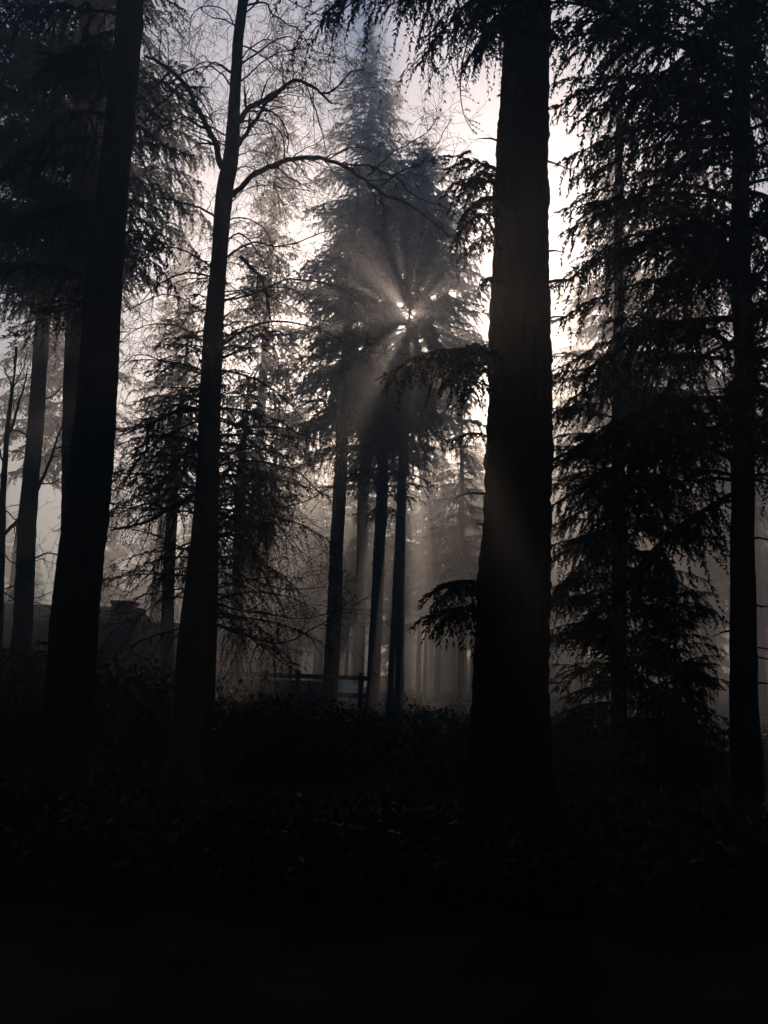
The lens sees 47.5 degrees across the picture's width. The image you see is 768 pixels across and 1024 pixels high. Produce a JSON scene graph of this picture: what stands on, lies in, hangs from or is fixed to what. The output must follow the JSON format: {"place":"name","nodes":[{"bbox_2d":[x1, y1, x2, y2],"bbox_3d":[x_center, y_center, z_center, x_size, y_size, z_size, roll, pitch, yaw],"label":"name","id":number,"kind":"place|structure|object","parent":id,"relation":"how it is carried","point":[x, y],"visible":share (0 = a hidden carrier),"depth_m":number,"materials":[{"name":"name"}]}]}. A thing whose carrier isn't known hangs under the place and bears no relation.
{"place":"outdoors","nodes":[
{"label":"outdoors","id":0,"kind":"place"},
{"bbox_2d":[0,683,767,1023],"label":"ground","id":1,"kind":"structure","parent":0,"point":[72,955],"depth_m":5.12,"materials":[{"name":"black soil"}]},
{"bbox_2d":[0,331,63,674],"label":"bare sapling","id":2,"kind":"object","parent":1,"relation":"on","point":[4,459],"visible":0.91,"depth_m":18.36,"materials":[{"name":"brown plant"}]},
{"bbox_2d":[0,248,64,602],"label":"conifer tree","id":3,"kind":"object","parent":1,"relation":"on","point":[25,400],"visible":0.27,"depth_m":56.70,"materials":[{"name":"green plant"}]},
{"bbox_2d":[0,0,127,328],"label":"conifer tree","id":4,"kind":"object","parent":1,"relation":"on","point":[9,248],"visible":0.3,"depth_m":18.43,"materials":[{"name":"green plant"}]},
{"bbox_2d":[0,0,149,698],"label":"conifer tree","id":5,"kind":"object","parent":1,"relation":"on","point":[32,481],"visible":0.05,"depth_m":22.23,"materials":[{"name":"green plant"}]},
{"bbox_2d":[24,224,142,483],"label":"conifer tree","id":6,"kind":"object","parent":1,"relation":"on","point":[48,431],"visible":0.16,"depth_m":49.28,"materials":[{"name":"green plant"}]},
{"bbox_2d":[0,0,180,804],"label":"conifer tree","id":7,"kind":"object","parent":1,"relation":"on","point":[66,727],"visible":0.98,"depth_m":11.44,"materials":[{"name":"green plant"}]},
{"bbox_2d":[100,553,108,606],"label":"conifer tree","id":8,"kind":"object","parent":1,"relation":"on","point":[102,582],"depth_m":75.35,"materials":[{"name":"green plant"}]},
{"bbox_2d":[0,0,212,759],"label":"conifer tree","id":9,"kind":"object","parent":1,"relation":"on","point":[88,193],"visible":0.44,"depth_m":16.68,"materials":[{"name":"green plant"}]},
{"bbox_2d":[1,0,215,311],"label":"conifer tree","id":10,"kind":"object","parent":1,"relation":"on","point":[136,170],"visible":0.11,"depth_m":27.56,"materials":[{"name":"green plant"}]},
{"bbox_2d":[2,600,221,718],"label":"house","id":11,"kind":"structure","parent":1,"relation":"on","point":[120,639],"depth_m":28.56,"materials":[{"name":"paint"}]},
{"bbox_2d":[32,652,47,680],"bbox_3d":[-10.660,4.826,27.483,1.560,1.160,0.060,2,-10,0],"label":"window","id":12,"kind":"structure","parent":11,"relation":"in","point":[34,652],"depth_m":27.51,"materials":[{"name":"glass"}]},
{"bbox_2d":[147,665,159,682],"bbox_3d":[-7.329,5.420,28.412,0.760,0.860,0.060,2,-10,0],"label":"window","id":13,"kind":"structure","parent":11,"relation":"in","point":[149,665],"depth_m":28.45,"materials":[{"name":"glass"}]},
{"bbox_2d":[100,458,139,606],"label":"conifer tree","id":14,"kind":"object","parent":1,"relation":"on","point":[113,555],"visible":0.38,"depth_m":85.39,"materials":[{"name":"green plant"}]},
{"bbox_2d":[117,151,208,621],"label":"conifer tree","id":15,"kind":"object","parent":1,"relation":"on","point":[182,267],"visible":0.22,"depth_m":60.92,"materials":[{"name":"green plant"}]},
{"bbox_2d":[126,300,235,694],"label":"conifer tree","id":16,"kind":"object","parent":1,"relation":"on","point":[175,378],"visible":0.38,"depth_m":26.80,"materials":[{"name":"green plant"}]},
{"bbox_2d":[175,481,218,587],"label":"conifer tree","id":17,"kind":"object","parent":1,"relation":"on","point":[187,532],"visible":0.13,"depth_m":78.28,"materials":[{"name":"green plant"}]},
{"bbox_2d":[101,219,346,775],"bbox_3d":[-2.713,-1.179,14.408,4.423,10.904,4.234,2,-11,0],"label":"young conifer","id":18,"kind":"object","parent":1,"relation":"on","point":[210,680],"visible":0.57,"depth_m":13.91,"materials":[{"name":"green plant"}]},
{"bbox_2d":[217,510,232,625],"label":"conifer tree","id":19,"kind":"object","parent":1,"relation":"on","point":[222,590],"visible":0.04,"depth_m":67.55,"materials":[{"name":"green plant"}]},
{"bbox_2d":[194,380,281,702],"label":"conifer tree","id":20,"kind":"object","parent":1,"relation":"on","point":[233,681],"visible":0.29,"depth_m":26.97,"materials":[{"name":"green plant"}]},
{"bbox_2d":[220,496,288,626],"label":"conifer tree","id":21,"kind":"object","parent":1,"relation":"on","point":[230,588],"visible":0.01,"depth_m":78.18,"materials":[{"name":"green plant"}]},
{"bbox_2d":[215,626,302,707],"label":"shed","id":22,"kind":"structure","parent":1,"relation":"on","point":[292,653],"depth_m":33.49,"materials":[{"name":"paint"}]},
{"bbox_2d":[219,660,245,707],"bbox_3d":[-5.784,6.633,33.288,0.900,1.900,0.050,2,-10,0],"label":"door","id":23,"kind":"structure","parent":22,"relation":"in","point":[228,661],"depth_m":33.35,"materials":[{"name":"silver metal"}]},
{"bbox_2d":[256,667,278,684],"bbox_3d":[-4.473,6.333,33.347,0.860,0.760,0.060,2,-10,0],"label":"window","id":24,"kind":"structure","parent":22,"relation":"in","point":[258,669],"depth_m":33.37,"materials":[{"name":"glass"}]},
{"bbox_2d":[36,0,486,792],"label":"bare tree","id":25,"kind":"object","parent":1,"relation":"on","point":[184,748],"visible":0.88,"depth_m":13.10,"materials":[{"name":"brown plant"}]},
{"bbox_2d":[220,68,313,626],"bbox_3d":[-6.935,-8.568,50.208,6.498,38.628,6.904,3,-11,-4],"label":"conifer tree","id":26,"kind":"object","parent":1,"relation":"on","point":[262,352],"visible":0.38,"depth_m":50.79,"materials":[{"name":"green plant"}]},
{"bbox_2d":[255,490,297,632],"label":"conifer tree","id":27,"kind":"object","parent":1,"relation":"on","point":[275,590],"visible":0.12,"depth_m":69.21,"materials":[{"name":"green plant"}]},
{"bbox_2d":[249,400,312,626],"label":"conifer tree","id":28,"kind":"object","parent":1,"relation":"on","point":[276,447],"visible":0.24,"depth_m":38.90,"materials":[{"name":"green plant"}]},
{"bbox_2d":[260,502,324,655],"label":"conifer tree","id":29,"kind":"object","parent":1,"relation":"on","point":[312,653],"visible":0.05,"depth_m":80.14,"materials":[{"name":"green plant"}]},
{"bbox_2d":[273,388,312,621],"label":"conifer tree","id":30,"kind":"object","parent":1,"relation":"on","point":[283,591],"visible":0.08,"depth_m":80.43,"materials":[{"name":"green plant"}]},
{"bbox_2d":[225,669,368,715],"bbox_3d":[-2.642,5.712,26.377,4.332,1.807,0.195,2,-11,0],"label":"rail fence","id":31,"kind":"object","parent":1,"relation":"on","point":[317,688],"visible":0.42,"depth_m":26.39,"materials":[{"name":"brown wood"}]},
{"bbox_2d":[280,474,318,669],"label":"conifer tree","id":32,"kind":"object","parent":1,"relation":"on","point":[303,565],"visible":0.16,"depth_m":80.30,"materials":[{"name":"green plant"}]},
{"bbox_2d":[276,352,329,670],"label":"conifer tree","id":33,"kind":"object","parent":1,"relation":"on","point":[308,507],"visible":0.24,"depth_m":70.80,"materials":[{"name":"green plant"}]},
{"bbox_2d":[278,480,353,673],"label":"conifer tree","id":34,"kind":"object","parent":1,"relation":"on","point":[318,634],"visible":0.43,"depth_m":61.90,"materials":[{"name":"green plant"}]},
{"bbox_2d":[292,426,351,673],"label":"conifer tree","id":35,"kind":"object","parent":1,"relation":"on","point":[320,667],"visible":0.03,"depth_m":95.82,"materials":[{"name":"green plant"}]},
{"bbox_2d":[293,492,356,611],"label":"conifer tree","id":36,"kind":"object","parent":1,"relation":"on","point":[325,560],"visible":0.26,"depth_m":62.72,"materials":[{"name":"green plant"}]},
{"bbox_2d":[301,679,366,709],"bbox_3d":[-2.660,8.053,39.174,4.316,1.469,1.740,3,-11,-8],"label":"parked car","id":37,"kind":"object","parent":1,"relation":"on","point":[347,686],"visible":0.19,"depth_m":38.49,"materials":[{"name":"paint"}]},
{"bbox_2d":[301,484,369,674],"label":"conifer tree","id":38,"kind":"object","parent":1,"relation":"on","point":[341,641],"visible":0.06,"depth_m":90.49,"materials":[{"name":"green plant"}]},
{"bbox_2d":[302,167,384,721],"bbox_3d":[-1.479,-2.766,29.943,2.131,19.771,2.754,10,-13,-38],"label":"conifer tree","id":39,"kind":"object","parent":1,"relation":"on","point":[345,389],"visible":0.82,"depth_m":29.85,"materials":[{"name":"green plant"}]},
{"bbox_2d":[324,491,371,674],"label":"conifer tree","id":40,"kind":"object","parent":1,"relation":"on","point":[352,535],"visible":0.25,"depth_m":75.65,"materials":[{"name":"green plant"}]},
{"bbox_2d":[344,433,383,681],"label":"conifer tree","id":41,"kind":"object","parent":1,"relation":"on","point":[354,603],"visible":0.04,"depth_m":92.53,"materials":[{"name":"green plant"}]},
{"bbox_2d":[263,19,468,705],"bbox_3d":[-1.056,-9.722,48.509,11.281,40.230,10.168,8,-12,-28],"label":"conifer tree","id":42,"kind":"object","parent":1,"relation":"on","point":[388,104],"visible":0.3,"depth_m":48.96,"materials":[{"name":"green plant"}]},
{"bbox_2d":[4,486,729,698],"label":"distant wood","id":43,"kind":"object","parent":1,"relation":"on","point":[410,651],"visible":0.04,"depth_m":115.77,"materials":[{"name":"grey plant"}]},
{"bbox_2d":[343,444,393,685],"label":"conifer tree","id":44,"kind":"object","parent":1,"relation":"on","point":[369,561],"visible":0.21,"depth_m":58.25,"materials":[{"name":"green plant"}]},
{"bbox_2d":[353,466,395,596],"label":"conifer tree","id":45,"kind":"object","parent":1,"relation":"on","point":[387,555],"visible":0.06,"depth_m":77.50,"materials":[{"name":"green plant"}]},
{"bbox_2d":[269,181,488,715],"bbox_3d":[-0.268,-3.173,37.131,9.242,23.270,9.132,-5,-12,32],"label":"conifer tree","id":46,"kind":"object","parent":1,"relation":"on","point":[424,327],"visible":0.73,"depth_m":36.98,"materials":[{"name":"green plant"}]},
{"bbox_2d":[0,697,765,841],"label":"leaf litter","id":47,"kind":"object","parent":1,"relation":"on","point":[317,779],"visible":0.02,"depth_m":13.04,"materials":[{"name":"black plant"}]},
{"bbox_2d":[0,619,767,925],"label":"undergrowth","id":48,"kind":"object","parent":1,"relation":"on","point":[601,853],"visible":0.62,"depth_m":7.23,"materials":[{"name":"green plant"}]},
{"bbox_2d":[365,460,423,689],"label":"conifer tree","id":49,"kind":"object","parent":1,"relation":"on","point":[388,615],"visible":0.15,"depth_m":86.73,"materials":[{"name":"green plant"}]},
{"bbox_2d":[373,228,437,711],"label":"conifer tree","id":50,"kind":"object","parent":1,"relation":"on","point":[394,616],"visible":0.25,"depth_m":40.26,"materials":[{"name":"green plant"}]},
{"bbox_2d":[384,453,427,601],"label":"conifer tree","id":51,"kind":"object","parent":1,"relation":"on","point":[410,518],"visible":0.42,"depth_m":70.76,"materials":[{"name":"green plant"}]},
{"bbox_2d":[330,133,490,711],"bbox_3d":[1.738,-5.114,43.677,9.114,29.619,9.412,2,-11,0],"label":"conifer tree","id":52,"kind":"object","parent":1,"relation":"on","point":[463,288],"visible":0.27,"depth_m":43.76,"materials":[{"name":"green plant"}]},
{"bbox_2d":[246,0,577,836],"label":"conifer tree","id":53,"kind":"object","parent":1,"relation":"on","point":[510,722],"visible":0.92,"depth_m":10.02,"materials":[{"name":"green plant"}]},
{"bbox_2d":[389,440,450,695],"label":"conifer tree","id":54,"kind":"object","parent":1,"relation":"on","point":[418,514],"visible":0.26,"depth_m":72.52,"materials":[{"name":"green plant"}]},
{"bbox_2d":[403,690,436,717],"bbox_3d":[1.136,5.903,26.356,1.082,1.017,0.930,-2,-11,21],"label":"leafy shrub","id":55,"kind":"object","parent":1,"relation":"on","point":[419,703],"visible":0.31,"depth_m":26.37,"materials":[{"name":"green plant"}]},
{"bbox_2d":[409,500,442,698],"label":"conifer tree","id":56,"kind":"object","parent":1,"relation":"on","point":[429,582],"visible":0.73,"depth_m":60.01,"materials":[{"name":"green plant"}]},
{"bbox_2d":[405,422,457,693],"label":"conifer tree","id":57,"kind":"object","parent":1,"relation":"on","point":[429,661],"visible":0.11,"depth_m":77.84,"materials":[{"name":"green plant"}]},
{"bbox_2d":[416,409,457,695],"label":"conifer tree","id":58,"kind":"object","parent":1,"relation":"on","point":[438,647],"visible":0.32,"depth_m":72.54,"materials":[{"name":"green plant"}]},
{"bbox_2d":[433,449,471,690],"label":"conifer tree","id":59,"kind":"object","parent":1,"relation":"on","point":[453,667],"visible":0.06,"depth_m":93.61,"materials":[{"name":"green plant"}]},
{"bbox_2d":[422,386,484,709],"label":"conifer tree","id":60,"kind":"object","parent":1,"relation":"on","point":[461,544],"visible":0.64,"depth_m":44.61,"materials":[{"name":"green plant"}]},
{"bbox_2d":[445,702,463,717],"bbox_3d":[2.426,6.971,30.244,0.820,0.796,0.745,-4,-12,28],"label":"leafy shrub","id":61,"kind":"object","parent":1,"relation":"on","point":[454,707],"visible":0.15,"depth_m":30.20,"materials":[{"name":"green plant"}]},
{"bbox_2d":[439,402,482,696],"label":"conifer tree","id":62,"kind":"object","parent":1,"relation":"on","point":[465,651],"visible":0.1,"depth_m":71.36,"materials":[{"name":"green plant"}]},
{"bbox_2d":[442,431,484,696],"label":"conifer tree","id":63,"kind":"object","parent":1,"relation":"on","point":[480,531],"visible":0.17,"depth_m":66.48,"materials":[{"name":"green plant"}]},
{"bbox_2d":[451,430,485,634],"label":"conifer tree","id":64,"kind":"object","parent":1,"relation":"on","point":[479,487],"visible":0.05,"depth_m":75.61,"materials":[{"name":"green plant"}]},
{"bbox_2d":[550,473,562,633],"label":"conifer tree","id":65,"kind":"object","parent":1,"relation":"on","point":[557,558],"visible":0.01,"depth_m":71.53,"materials":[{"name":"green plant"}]},
{"bbox_2d":[552,364,566,526],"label":"conifer tree","id":66,"kind":"object","parent":1,"relation":"on","point":[555,454],"depth_m":98.34,"materials":[{"name":"grey plant"}]},
{"bbox_2d":[549,361,572,694],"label":"conifer tree","id":67,"kind":"object","parent":1,"relation":"on","point":[551,675],"visible":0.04,"depth_m":93.58,"materials":[{"name":"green plant"}]},
{"bbox_2d":[561,427,589,696],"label":"conifer tree","id":68,"kind":"object","parent":1,"relation":"on","point":[585,658],"visible":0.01,"depth_m":88.37,"materials":[{"name":"black plant"}]},
{"bbox_2d":[553,382,601,694],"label":"conifer tree","id":69,"kind":"object","parent":1,"relation":"on","point":[572,687],"visible":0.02,"depth_m":98.84,"materials":[{"name":"grey plant"}]},
{"bbox_2d":[562,398,599,697],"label":"conifer tree","id":70,"kind":"object","parent":1,"relation":"on","point":[587,583],"depth_m":85.49,"materials":[{"name":"black plant"}]},
{"bbox_2d":[549,259,632,703],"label":"conifer tree","id":71,"kind":"object","parent":1,"relation":"on","point":[556,577],"visible":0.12,"depth_m":61.71,"materials":[{"name":"grey plant"}]},
{"bbox_2d":[555,64,659,711],"bbox_3d":[8.141,-4.982,31.515,3.760,25.542,4.690,-6,-13,37],"label":"conifer tree","id":72,"kind":"object","parent":1,"relation":"on","point":[594,327],"visible":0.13,"depth_m":31.49,"materials":[{"name":"black plant"}]},
{"bbox_2d":[460,0,767,828],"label":"conifer tree","id":73,"kind":"object","parent":1,"relation":"on","point":[700,252],"visible":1,"depth_m":9.68,"materials":[{"name":"green plant"}]},
{"bbox_2d":[597,467,647,697],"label":"conifer tree","id":74,"kind":"object","parent":1,"relation":"on","point":[631,618],"depth_m":81.94,"materials":[{"name":"black plant"}]},
{"bbox_2d":[549,0,732,782],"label":"conifer tree","id":75,"kind":"object","parent":1,"relation":"on","point":[620,702],"visible":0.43,"depth_m":14.79,"materials":[{"name":"black plant"}]},
{"bbox_2d":[580,139,730,713],"bbox_3d":[16.306,-6.518,52.342,8.907,36.937,8.781,0,-11,9],"label":"conifer tree","id":76,"kind":"object","parent":1,"relation":"on","point":[637,277],"visible":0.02,"depth_m":51.49,"materials":[{"name":"black plant"}]},
{"bbox_2d":[628,510,691,698],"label":"conifer tree","id":77,"kind":"object","parent":1,"relation":"on","point":[652,679],"visible":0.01,"depth_m":72.83,"materials":[{"name":"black plant"}]},
{"bbox_2d":[596,576,729,818],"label":"young conifer","id":78,"kind":"object","parent":1,"relation":"on","point":[686,676],"visible":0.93,"depth_m":10.71,"materials":[{"name":"green plant"}]},
{"bbox_2d":[651,475,698,697],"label":"conifer tree","id":79,"kind":"object","parent":1,"relation":"on","point":[679,567],"visible":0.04,"depth_m":86.89,"materials":[{"name":"black plant"}]},
{"bbox_2d":[645,377,728,686],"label":"conifer tree","id":80,"kind":"object","parent":1,"relation":"on","point":[719,637],"visible":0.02,"depth_m":93.30,"materials":[{"name":"black plant"}]},
{"bbox_2d":[681,377,714,687],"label":"conifer tree","id":81,"kind":"object","parent":1,"relation":"on","point":[699,594],"depth_m":88.51,"materials":[{"name":"black plant"}]},
{"bbox_2d":[669,387,729,626],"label":"conifer tree","id":82,"kind":"object","parent":1,"relation":"on","point":[696,570],"visible":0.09,"depth_m":75.47,"materials":[{"name":"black plant"}]},
{"bbox_2d":[672,386,729,700],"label":"conifer tree","id":83,"kind":"object","parent":1,"relation":"on","point":[697,648],"visible":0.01,"depth_m":89.10,"materials":[{"name":"black plant"}]},
{"bbox_2d":[647,33,767,717],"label":"conifer tree","id":84,"kind":"object","parent":1,"relation":"on","point":[711,599],"visible":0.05,"depth_m":46.11,"materials":[{"name":"black plant"}]},
{"bbox_2d":[708,715,728,727],"bbox_3d":[8.074,5.484,21.443,0.971,1.012,1.130,-1,-11,14],"label":"leafy shrub","id":85,"kind":"object","parent":1,"relation":"on","point":[720,722],"visible":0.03,"depth_m":21.37,"materials":[{"name":"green plant"}]},
{"bbox_2d":[696,350,767,653],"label":"conifer tree","id":86,"kind":"object","parent":1,"relation":"on","point":[723,592],"visible":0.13,"depth_m":72.91,"materials":[{"name":"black plant"}]},
{"bbox_2d":[708,244,767,716],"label":"conifer tree","id":87,"kind":"object","parent":1,"relation":"on","point":[762,696],"visible":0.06,"depth_m":47.84,"materials":[{"name":"black plant"}]},
{"bbox_2d":[710,463,767,582],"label":"conifer tree","id":88,"kind":"object","parent":1,"relation":"on","point":[764,547],"depth_m":81.79,"materials":[{"name":"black plant"}]},
{"bbox_2d":[755,410,767,697],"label":"conifer tree","id":89,"kind":"object","parent":1,"relation":"on","point":[766,629],"visible":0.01,"depth_m":95.21,"materials":[{"name":"black plant"}]},
{"bbox_2d":[756,412,767,625],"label":"conifer tree","id":90,"kind":"object","parent":1,"relation":"on","point":[763,544],"visible":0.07,"depth_m":94.24,"materials":[{"name":"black plant"}]},
{"bbox_2d":[0,0,767,693],"label":"sky","id":91,"kind":"structure","parent":0,"point":[560,146],"materials":[{"name":"white"}]}
]}

